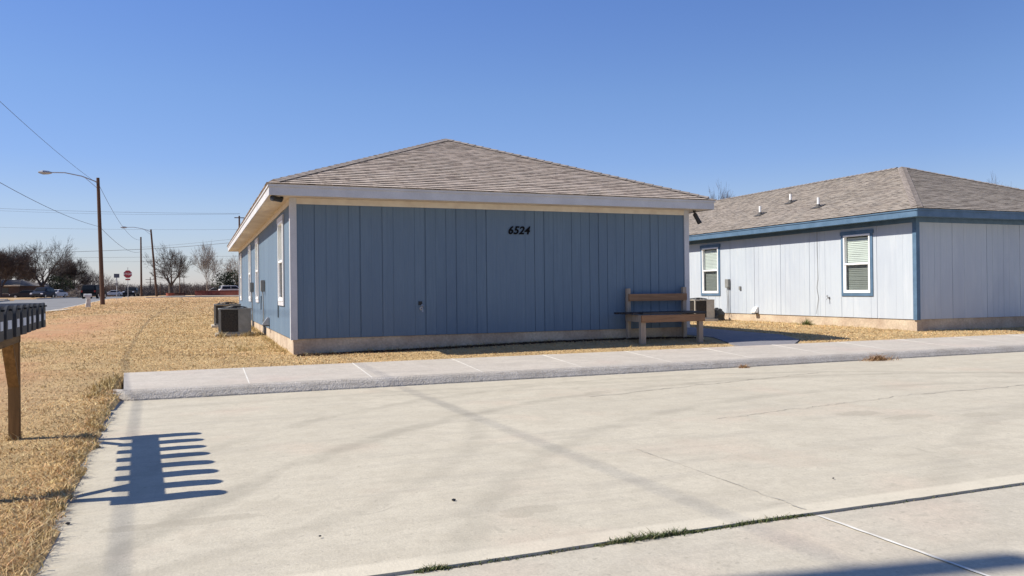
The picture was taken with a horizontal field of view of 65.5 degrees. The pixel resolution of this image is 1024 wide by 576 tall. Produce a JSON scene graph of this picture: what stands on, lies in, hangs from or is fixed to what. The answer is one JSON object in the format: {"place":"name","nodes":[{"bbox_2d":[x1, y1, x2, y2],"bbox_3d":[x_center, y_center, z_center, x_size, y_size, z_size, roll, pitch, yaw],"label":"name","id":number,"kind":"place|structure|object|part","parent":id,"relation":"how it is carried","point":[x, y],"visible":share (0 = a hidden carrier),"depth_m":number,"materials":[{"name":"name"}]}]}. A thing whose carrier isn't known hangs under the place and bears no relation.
{"place":"outdoors","nodes":[
{"label":"outdoors","id":0,"kind":"place"},
{"bbox_2d":[0,300,98,310],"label":"street","id":1,"kind":"structure","parent":0,"point":[54,304],"depth_m":80.64,"materials":[{"name":"grey asphalt"}]},
{"bbox_2d":[48,298,111,310],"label":"street kerb","id":2,"kind":"structure","parent":1,"relation":"on","point":[76,305],"depth_m":65.75,"materials":[{"name":"concrete"}]},
{"bbox_2d":[15,299,99,300],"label":"cross street","id":3,"kind":"structure","parent":0,"point":[56,299],"depth_m":97.32,"materials":[{"name":"grey asphalt"}]},
{"bbox_2d":[19,211,210,214],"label":"overhead wire","id":4,"kind":"object","parent":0,"point":[155,214],"visible":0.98,"depth_m":119.49,"materials":[{"name":"black metal"}]},
{"bbox_2d":[0,295,1023,575],"bbox_3d":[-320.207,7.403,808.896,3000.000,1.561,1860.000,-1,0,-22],"label":"ground","id":5,"kind":"structure","parent":0,"point":[50,331],"depth_m":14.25,"materials":[{"name":"beige plant"}]},
{"bbox_2d":[0,335,20,440],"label":"post","id":6,"kind":"object","parent":5,"relation":"on","point":[10,348],"visible":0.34,"depth_m":7.25,"materials":[{"name":"brown wood"}]},
{"bbox_2d":[0,306,4,341],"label":"mailbox","id":7,"kind":"object","parent":6,"relation":"on","point":[1,325],"visible":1,"depth_m":5.15,"materials":[{"name":"black metal"}]},
{"bbox_2d":[0,306,4,341],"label":"door","id":8,"kind":"structure","parent":7,"relation":"in","point":[1,309],"depth_m":5.15,"materials":[{"name":"black metal"}]},
{"bbox_2d":[2,305,12,339],"bbox_3d":[-3.667,0.237,5.381,0.502,0.231,0.176,-1,0,-20],"label":"mailbox","id":9,"kind":"object","parent":6,"relation":"on","point":[8,323],"visible":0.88,"depth_m":5.43,"materials":[{"name":"black metal"}]},
{"bbox_2d":[3,305,12,339],"bbox_3d":[-3.449,0.235,5.460,0.041,0.231,0.174,-1,0,-20],"label":"door","id":10,"kind":"structure","parent":9,"relation":"in","point":[8,316],"depth_m":5.43,"materials":[{"name":"black metal"}]},
{"bbox_2d":[0,305,20,336],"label":"mailbox","id":11,"kind":"object","parent":6,"relation":"on","point":[16,319],"visible":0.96,"depth_m":5.75,"materials":[{"name":"black metal"}]},
{"bbox_2d":[13,305,20,336],"bbox_3d":[-3.606,0.238,5.805,0.041,0.231,0.174,-1,0,-24],"label":"door","id":12,"kind":"structure","parent":11,"relation":"in","point":[16,310],"depth_m":5.74,"materials":[{"name":"black metal"}]},
{"bbox_2d":[2,304,32,332],"bbox_3d":[-4.129,0.245,6.368,0.502,0.231,0.176,-1,0,-25],"label":"mailbox","id":13,"kind":"object","parent":6,"relation":"on","point":[28,317],"visible":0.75,"depth_m":6.42,"materials":[{"name":"black metal"}]},
{"bbox_2d":[26,304,32,332],"bbox_3d":[-3.919,0.243,6.465,0.041,0.231,0.174,-1,0,-25],"label":"door","id":14,"kind":"structure","parent":13,"relation":"in","point":[27,305],"depth_m":6.42,"materials":[{"name":"black metal"}]},
{"bbox_2d":[0,303,36,330],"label":"mailbox","id":15,"kind":"object","parent":6,"relation":"on","point":[33,318],"visible":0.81,"depth_m":6.74,"materials":[{"name":"black metal"}]},
{"bbox_2d":[31,303,36,330],"bbox_3d":[-4.076,0.246,6.784,0.041,0.231,0.174,-1,0,-23],"label":"door","id":16,"kind":"structure","parent":15,"relation":"in","point":[33,310],"depth_m":6.74,"materials":[{"name":"black metal"}]},
{"bbox_2d":[19,304,27,334],"bbox_3d":[-3.970,0.242,6.041,0.502,0.231,0.176,-1,0,-21],"label":"mailbox","id":17,"kind":"object","parent":6,"relation":"on","point":[23,319],"visible":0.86,"depth_m":6.08,"materials":[{"name":"black metal"}]},
{"bbox_2d":[19,304,27,334],"bbox_3d":[-3.756,0.240,6.123,0.041,0.231,0.174,-1,0,-21],"label":"door","id":18,"kind":"structure","parent":17,"relation":"in","point":[23,312],"depth_m":6.09,"materials":[{"name":"black metal"}]},
{"bbox_2d":[1,303,46,327],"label":"mailbox","id":19,"kind":"object","parent":6,"relation":"on","point":[43,316],"visible":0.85,"depth_m":7.37,"materials":[{"name":"black metal"}]},
{"bbox_2d":[41,303,46,327],"bbox_3d":[-4.380,0.252,7.450,0.041,0.231,0.174,-1,0,-25],"label":"door","id":20,"kind":"structure","parent":19,"relation":"in","point":[43,310],"depth_m":7.38,"materials":[{"name":"black metal"}]},
{"bbox_2d":[23,303,41,328],"bbox_3d":[-4.438,0.251,7.025,0.502,0.231,0.176,-1,0,-24],"label":"mailbox","id":21,"kind":"object","parent":6,"relation":"on","point":[38,316],"visible":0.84,"depth_m":7.06,"materials":[{"name":"black metal"}]},
{"bbox_2d":[36,303,41,328],"bbox_3d":[-4.227,0.249,7.118,0.041,0.231,0.174,-1,0,-24],"label":"door","id":22,"kind":"structure","parent":21,"relation":"in","point":[38,310],"depth_m":7.05,"materials":[{"name":"black metal"}]},
{"bbox_2d":[0,243,37,297],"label":"bare tree","id":23,"kind":"object","parent":5,"relation":"on","point":[8,262],"visible":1,"depth_m":145.24,"materials":[{"name":"brown plant"}]},
{"bbox_2d":[0,252,41,280],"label":"bare tree","id":24,"kind":"object","parent":5,"relation":"on","point":[29,275],"visible":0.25,"depth_m":164.96,"materials":[{"name":"brown plant"}]},
{"bbox_2d":[1,280,45,297],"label":"ranch house","id":25,"kind":"structure","parent":5,"relation":"on","point":[12,286],"depth_m":149.00,"materials":[{"name":"paint"}]},
{"bbox_2d":[2,288,8,293],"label":"window","id":26,"kind":"structure","parent":25,"relation":"in","point":[4,290],"depth_m":147.97,"materials":[{"name":"paint"}]},
{"bbox_2d":[9,290,37,297],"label":"parked car","id":27,"kind":"object","parent":5,"relation":"on","point":[22,293],"visible":0.7,"depth_m":139.10,"materials":[{"name":"grey paint"}]},
{"bbox_2d":[9,267,44,282],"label":"bare tree","id":28,"kind":"object","parent":5,"relation":"on","point":[33,277],"visible":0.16,"depth_m":188.70,"materials":[{"name":"brown plant"}]},
{"bbox_2d":[30,288,54,297],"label":"parked car","id":29,"kind":"object","parent":5,"relation":"on","point":[42,292],"visible":0.98,"depth_m":123.06,"materials":[{"name":"blue paint"}]},
{"bbox_2d":[12,237,78,287],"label":"bare tree","id":30,"kind":"object","parent":5,"relation":"on","point":[55,269],"visible":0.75,"depth_m":150.00,"materials":[{"name":"brown plant"}]},
{"bbox_2d":[37,282,64,296],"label":"ranch house","id":31,"kind":"structure","parent":5,"relation":"on","point":[47,285],"depth_m":167.90,"materials":[{"name":"paint"}]},
{"bbox_2d":[46,289,67,297],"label":"parked car","id":32,"kind":"object","parent":5,"relation":"on","point":[58,292],"visible":0.56,"depth_m":132.15,"materials":[{"name":"white paint"}]},
{"bbox_2d":[0,296,120,299],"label":"street kerb","id":33,"kind":"structure","parent":5,"relation":"on","point":[60,297],"depth_m":119.82,"materials":[{"name":"concrete"}]},
{"bbox_2d":[46,274,76,293],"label":"juniper tree","id":34,"kind":"object","parent":5,"relation":"on","point":[58,286],"visible":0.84,"depth_m":147.74,"materials":[{"name":"green plant"}]},
{"bbox_2d":[44,256,94,290],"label":"bare tree","id":35,"kind":"object","parent":5,"relation":"on","point":[73,273],"visible":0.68,"depth_m":168.41,"materials":[{"name":"brown plant"}]},
{"bbox_2d":[38,170,104,304],"bbox_3d":[-33.779,-3.773,61.096,4.418,10.326,0.340,-1,0,-27],"label":"street lamp","id":36,"kind":"object","parent":5,"relation":"on","point":[101,270],"visible":0.94,"depth_m":61.85,"materials":[{"name":"brown wood"}]},
{"bbox_2d":[2,103,97,183],"bbox_3d":[-20.913,-8.437,31.686,0.018,1.154,64.624,-1,0,-20],"label":"overhead wire","id":37,"kind":"object","parent":36,"relation":"attached to","point":[43,140],"visible":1,"depth_m":41.91,"materials":[{"name":"black metal"}]},
{"bbox_2d":[1,183,98,226],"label":"overhead wire","id":38,"kind":"object","parent":36,"relation":"attached to","point":[43,205],"visible":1,"depth_m":41.02,"materials":[{"name":"black metal"}]},
{"bbox_2d":[57,288,85,297],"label":"brush heap","id":39,"kind":"object","parent":5,"relation":"on","point":[72,294],"visible":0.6,"depth_m":139.59,"materials":[{"name":"brown plant"}]},
{"bbox_2d":[84,294,91,306],"bbox_3d":[-30.660,0.926,57.496,0.500,1.010,0.280,0,0,-33],"label":"white mailbox post","id":40,"kind":"object","parent":5,"relation":"on","point":[88,299],"visible":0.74,"depth_m":57.41,"materials":[{"name":"concrete"}]},
{"bbox_2d":[79,272,98,286],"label":"bare tree","id":41,"kind":"object","parent":5,"relation":"on","point":[92,281],"visible":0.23,"depth_m":235.92,"materials":[{"name":"brown plant"}]},
{"bbox_2d":[56,296,133,298],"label":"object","id":42,"kind":"object","parent":5,"relation":"on","point":[93,297],"visible":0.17,"depth_m":115.40,"materials":[{"name":"concrete"}]},
{"bbox_2d":[81,285,106,298],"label":"parked van","id":43,"kind":"object","parent":42,"relation":"on","point":[93,290],"visible":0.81,"depth_m":105.85,"materials":[{"name":"black paint"}]},
{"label":"rear window","id":44,"kind":"part","parent":43,"relation":"part of","materials":[{"name":"black glass"}]},
{"bbox_2d":[122,287,139,296],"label":"pickup truck","id":45,"kind":"object","parent":42,"relation":"on","point":[129,291],"visible":0.93,"depth_m":144.48,"materials":[{"name":"black paint"}]},
{"bbox_2d":[83,265,109,284],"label":"bare tree","id":46,"kind":"object","parent":5,"relation":"on","point":[94,275],"visible":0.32,"depth_m":240.61,"materials":[{"name":"brown plant"}]},
{"bbox_2d":[91,271,115,286],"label":"bare tree","id":47,"kind":"object","parent":5,"relation":"on","point":[105,280],"visible":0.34,"depth_m":249.39,"materials":[{"name":"brown plant"}]},
{"bbox_2d":[106,280,121,295],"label":"bare tree","id":48,"kind":"object","parent":5,"relation":"on","point":[112,285],"visible":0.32,"depth_m":229.12,"materials":[{"name":"brown plant"}]},
{"bbox_2d":[107,290,122,295],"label":"parked car","id":49,"kind":"object","parent":5,"relation":"on","point":[115,292],"visible":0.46,"depth_m":189.46,"materials":[{"name":"silver paint"}]},
{"bbox_2d":[124,267,131,279],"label":"stop sign","id":50,"kind":"object","parent":5,"relation":"on","point":[127,273],"visible":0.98,"depth_m":78.97,"materials":[{"name":"metal"}]},
{"bbox_2d":[121,226,157,295],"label":"street lamp","id":51,"kind":"object","parent":5,"relation":"on","point":[155,280],"visible":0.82,"depth_m":122.77,"materials":[{"name":"brown wood"}]},
{"bbox_2d":[140,237,142,295],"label":"utility pole","id":52,"kind":"object","parent":5,"relation":"on","point":[141,294],"visible":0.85,"depth_m":132.90,"materials":[{"name":"brown wood"}]},
{"bbox_2d":[36,249,139,252],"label":"overhead wire","id":53,"kind":"object","parent":52,"relation":"attached to","point":[83,251],"visible":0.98,"depth_m":132.31,"materials":[{"name":"black metal"}]},
{"bbox_2d":[73,281,220,296],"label":"distant thicket","id":54,"kind":"object","parent":5,"relation":"on","point":[149,291],"visible":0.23,"depth_m":225.46,"materials":[{"name":"brown plant"}]},
{"bbox_2d":[143,244,196,292],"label":"bare tree","id":55,"kind":"object","parent":5,"relation":"on","point":[175,259],"visible":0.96,"depth_m":127.47,"materials":[{"name":"brown plant"}]},
{"bbox_2d":[174,293,184,295],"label":"brick wall","id":56,"kind":"structure","parent":5,"relation":"on","point":[179,294],"depth_m":130.85,"materials":[{"name":"red brick"}]},
{"bbox_2d":[136,296,230,297],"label":"street kerb","id":57,"kind":"structure","parent":5,"relation":"on","point":[198,296],"depth_m":109.33,"materials":[{"name":"concrete"}]},
{"bbox_2d":[191,243,222,289],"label":"bare tree","id":58,"kind":"object","parent":5,"relation":"on","point":[209,256],"visible":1,"depth_m":139.84,"materials":[{"name":"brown plant"}]},
{"bbox_2d":[195,290,238,295],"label":"brick wall","id":59,"kind":"structure","parent":5,"relation":"on","point":[215,292],"depth_m":127.85,"materials":[{"name":"red brick"}]},
{"bbox_2d":[211,269,238,288],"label":"evergreen tree","id":60,"kind":"object","parent":5,"relation":"on","point":[227,279],"visible":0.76,"depth_m":141.82,"materials":[{"name":"green plant"}]},
{"bbox_2d":[211,302,240,327],"bbox_3d":[-8.561,0.831,23.923,0.900,0.820,0.900,-1,0,-22],"label":"air conditioner","id":61,"kind":"object","parent":5,"relation":"on","point":[215,324],"visible":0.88,"depth_m":23.51,"materials":[{"name":"metal"}]},
{"bbox_2d":[218,255,238,286],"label":"bare tree","id":62,"kind":"object","parent":5,"relation":"on","point":[230,267],"visible":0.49,"depth_m":154.42,"materials":[{"name":"brown plant"}]},
{"bbox_2d":[218,285,238,289],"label":"parked car","id":63,"kind":"object","parent":5,"relation":"on","point":[230,287],"visible":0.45,"depth_m":138.93,"materials":[{"name":"white paint"}]},
{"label":"side window","id":64,"kind":"part","parent":63,"relation":"part of","materials":[{"name":"black glass"}]},
{"bbox_2d":[215,306,254,336],"bbox_3d":[-6.885,0.850,19.746,0.900,0.820,0.900,-1,0,-22],"label":"air conditioner","id":65,"kind":"object","parent":5,"relation":"on","point":[233,320],"visible":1,"depth_m":19.43,"materials":[{"name":"metal"}]},
{"bbox_2d":[227,139,716,354],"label":"blue house","id":66,"kind":"structure","parent":5,"relation":"on","point":[444,242],"depth_m":15.48,"materials":[{"name":"wood"}]},
{"bbox_2d":[239,253,241,299],"bbox_3d":[-10.136,-0.412,29.849,0.105,1.745,1.150,-1,0,-22],"label":"window","id":67,"kind":"structure","parent":66,"relation":"in","point":[240,255],"depth_m":29.61,"materials":[{"name":"white plastic"}]},
{"bbox_2d":[248,244,251,301],"bbox_3d":[-8.149,-0.452,24.828,0.105,1.745,1.150,-1,0,-22],"label":"window","id":68,"kind":"structure","parent":66,"relation":"in","point":[249,247],"depth_m":25.17,"materials":[{"name":"white plastic"}]},
{"bbox_2d":[255,237,258,302],"bbox_3d":[-6.953,-0.476,21.806,0.105,1.745,1.150,-1,0,-22],"label":"window","id":69,"kind":"structure","parent":66,"relation":"in","point":[257,239],"depth_m":22.02,"materials":[{"name":"white plastic"}]},
{"bbox_2d":[277,214,284,305],"bbox_3d":[-4.512,-0.526,15.642,0.105,1.745,1.150,-1,0,-22],"label":"window","id":70,"kind":"structure","parent":66,"relation":"in","point":[280,221],"depth_m":15.84,"materials":[{"name":"white plastic"}]},
{"bbox_2d":[297,336,695,356],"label":"leaf litter","id":71,"kind":"object","parent":5,"relation":"on","point":[461,346],"visible":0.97,"depth_m":15.12,"materials":[{"name":"brown plant"}]},
{"bbox_2d":[614,287,706,343],"bbox_3d":[3.011,0.558,16.285,1.820,1.150,0.745,-1,0,-22],"label":"bench","id":72,"kind":"object","parent":5,"relation":"on","point":[683,316],"visible":0.93,"depth_m":16.26,"materials":[{"name":"brown wood"}]},
{"bbox_2d":[690,298,717,320],"bbox_3d":[6.013,0.721,25.714,0.900,0.820,0.900,-1,0,-22],"label":"air conditioner","id":73,"kind":"object","parent":5,"relation":"on","point":[701,304],"visible":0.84,"depth_m":25.41,"materials":[{"name":"metal"}]},
{"bbox_2d":[400,485,1023,575],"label":"concrete apron","id":74,"kind":"object","parent":5,"relation":"on","point":[982,531],"visible":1,"depth_m":4.14,"materials":[{"name":"beige concrete"}]},
{"bbox_2d":[414,484,1022,573],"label":"grass","id":75,"kind":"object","parent":74,"relation":"on","point":[630,539],"visible":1,"depth_m":4.34,"materials":[{"name":"green plant"}]},
{"bbox_2d":[818,515,989,575],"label":"joint line","id":76,"kind":"object","parent":74,"relation":"on","point":[905,546],"visible":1,"depth_m":4.15,"materials":[{"name":"grey concrete"}]},
{"bbox_2d":[715,308,724,319],"bbox_3d":[6.660,0.848,26.195,0.746,0.401,0.560,-1,0,-22],"label":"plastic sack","id":77,"kind":"object","parent":5,"relation":"on","point":[719,314],"visible":0.41,"depth_m":26.00,"materials":[{"name":"grey plastic"}]},
{"bbox_2d":[709,179,732,198],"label":"bare tree","id":78,"kind":"object","parent":5,"relation":"on","point":[726,195],"visible":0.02,"depth_m":74.36,"materials":[{"name":"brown plant"}]},
{"bbox_2d":[687,327,798,345],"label":"footpath","id":79,"kind":"structure","parent":5,"relation":"on","point":[737,338],"depth_m":17.27,"materials":[{"name":"concrete"}]},
{"bbox_2d":[790,318,815,325],"bbox_3d":[8.355,0.925,22.522,0.889,0.262,0.655,-1,0,-22],"label":"green weed","id":80,"kind":"object","parent":5,"relation":"on","point":[806,322],"visible":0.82,"depth_m":22.50,"materials":[{"name":"green plant"}]},
{"bbox_2d":[689,167,1023,330],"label":"pale house","id":81,"kind":"structure","parent":5,"relation":"on","point":[905,248],"depth_m":21.58,"materials":[{"name":"wood"}]},
{"bbox_2d":[700,244,719,295],"bbox_3d":[6.880,-0.608,27.337,0.200,1.745,1.150,-1,0,-22],"label":"window","id":82,"kind":"structure","parent":81,"relation":"in","point":[711,259],"depth_m":27.40,"materials":[{"name":"white plastic"}]},
{"bbox_2d":[840,229,873,295],"bbox_3d":[9.280,-0.657,21.274,0.200,1.745,1.150,-1,0,-22],"label":"window","id":83,"kind":"structure","parent":81,"relation":"in","point":[856,246],"depth_m":21.32,"materials":[{"name":"white plastic"}]},
{"bbox_2d":[0,0,1023,287],"label":"sky","id":84,"kind":"structure","parent":0,"point":[175,106],"materials":[{"name":"blue"}]},
{"bbox_2d":[36,352,1023,575],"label":"driveway","id":85,"kind":"structure","parent":0,"point":[368,481],"depth_m":6.22,"materials":[{"name":"concrete"}]},
{"bbox_2d":[113,345,1023,400],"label":"kerb","id":86,"kind":"structure","parent":85,"relation":"on","point":[239,389],"depth_m":12.10,"materials":[{"name":"grey concrete"}]},
{"bbox_2d":[597,371,825,395],"bbox_3d":[3.021,1.354,11.414,4.904,0.001,0.101,0,0,-34],"label":"pavement crack","id":87,"kind":"object","parent":85,"relation":"on","point":[714,383],"visible":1,"depth_m":11.29,"materials":[{"name":"grey concrete"}]},
{"bbox_2d":[639,449,804,508],"bbox_3d":[1.415,1.351,5.793,0.034,0.001,2.051,-1,0,-21],"label":"pavement crack","id":88,"kind":"object","parent":85,"relation":"on","point":[731,482],"visible":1,"depth_m":5.50,"materials":[{"name":"grey concrete"}]},
{"bbox_2d":[739,363,749,367],"bbox_3d":[3.921,1.313,13.512,0.297,0.087,0.247,-1,0,18],"label":"dead weed","id":89,"kind":"object","parent":85,"relation":"on","point":[744,366],"visible":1,"depth_m":13.50,"materials":[{"name":"brown plant"}]},
{"bbox_2d":[721,394,909,417],"bbox_3d":[3.567,1.339,9.089,3.338,0.001,0.091,-1,0,-31],"label":"pavement crack","id":90,"kind":"object","parent":85,"relation":"on","point":[804,408],"visible":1,"depth_m":8.86,"materials":[{"name":"grey concrete"}]},
{"bbox_2d":[856,353,898,361],"bbox_3d":[6.714,1.255,14.602,1.012,0.150,0.565,-1,0,-22],"label":"dead weed","id":91,"kind":"object","parent":85,"relation":"on","point":[878,358],"visible":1,"depth_m":14.55,"materials":[{"name":"brown plant"}]},
{"bbox_2d":[124,334,1023,389],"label":"sidewalk","id":92,"kind":"structure","parent":0,"point":[179,378],"depth_m":13.10,"materials":[{"name":"concrete"}]},
{"bbox_2d":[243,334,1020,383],"bbox_3d":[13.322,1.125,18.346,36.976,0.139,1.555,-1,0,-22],"label":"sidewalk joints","id":93,"kind":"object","parent":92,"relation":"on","point":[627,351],"visible":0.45,"depth_m":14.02,"materials":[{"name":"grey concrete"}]},
{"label":"utility pole","id":94,"kind":"object","parent":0,"visible":0},
{"bbox_2d":[0,208,239,213],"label":"overhead wire","id":95,"kind":"object","parent":94,"relation":"attached to","point":[135,212],"visible":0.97,"depth_m":117.99,"materials":[{"name":"black metal"}]},
{"bbox_2d":[4,227,236,229],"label":"overhead wire","id":96,"kind":"object","parent":94,"relation":"attached to","point":[142,229],"visible":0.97,"depth_m":117.99,"materials":[{"name":"black metal"}]}
]}

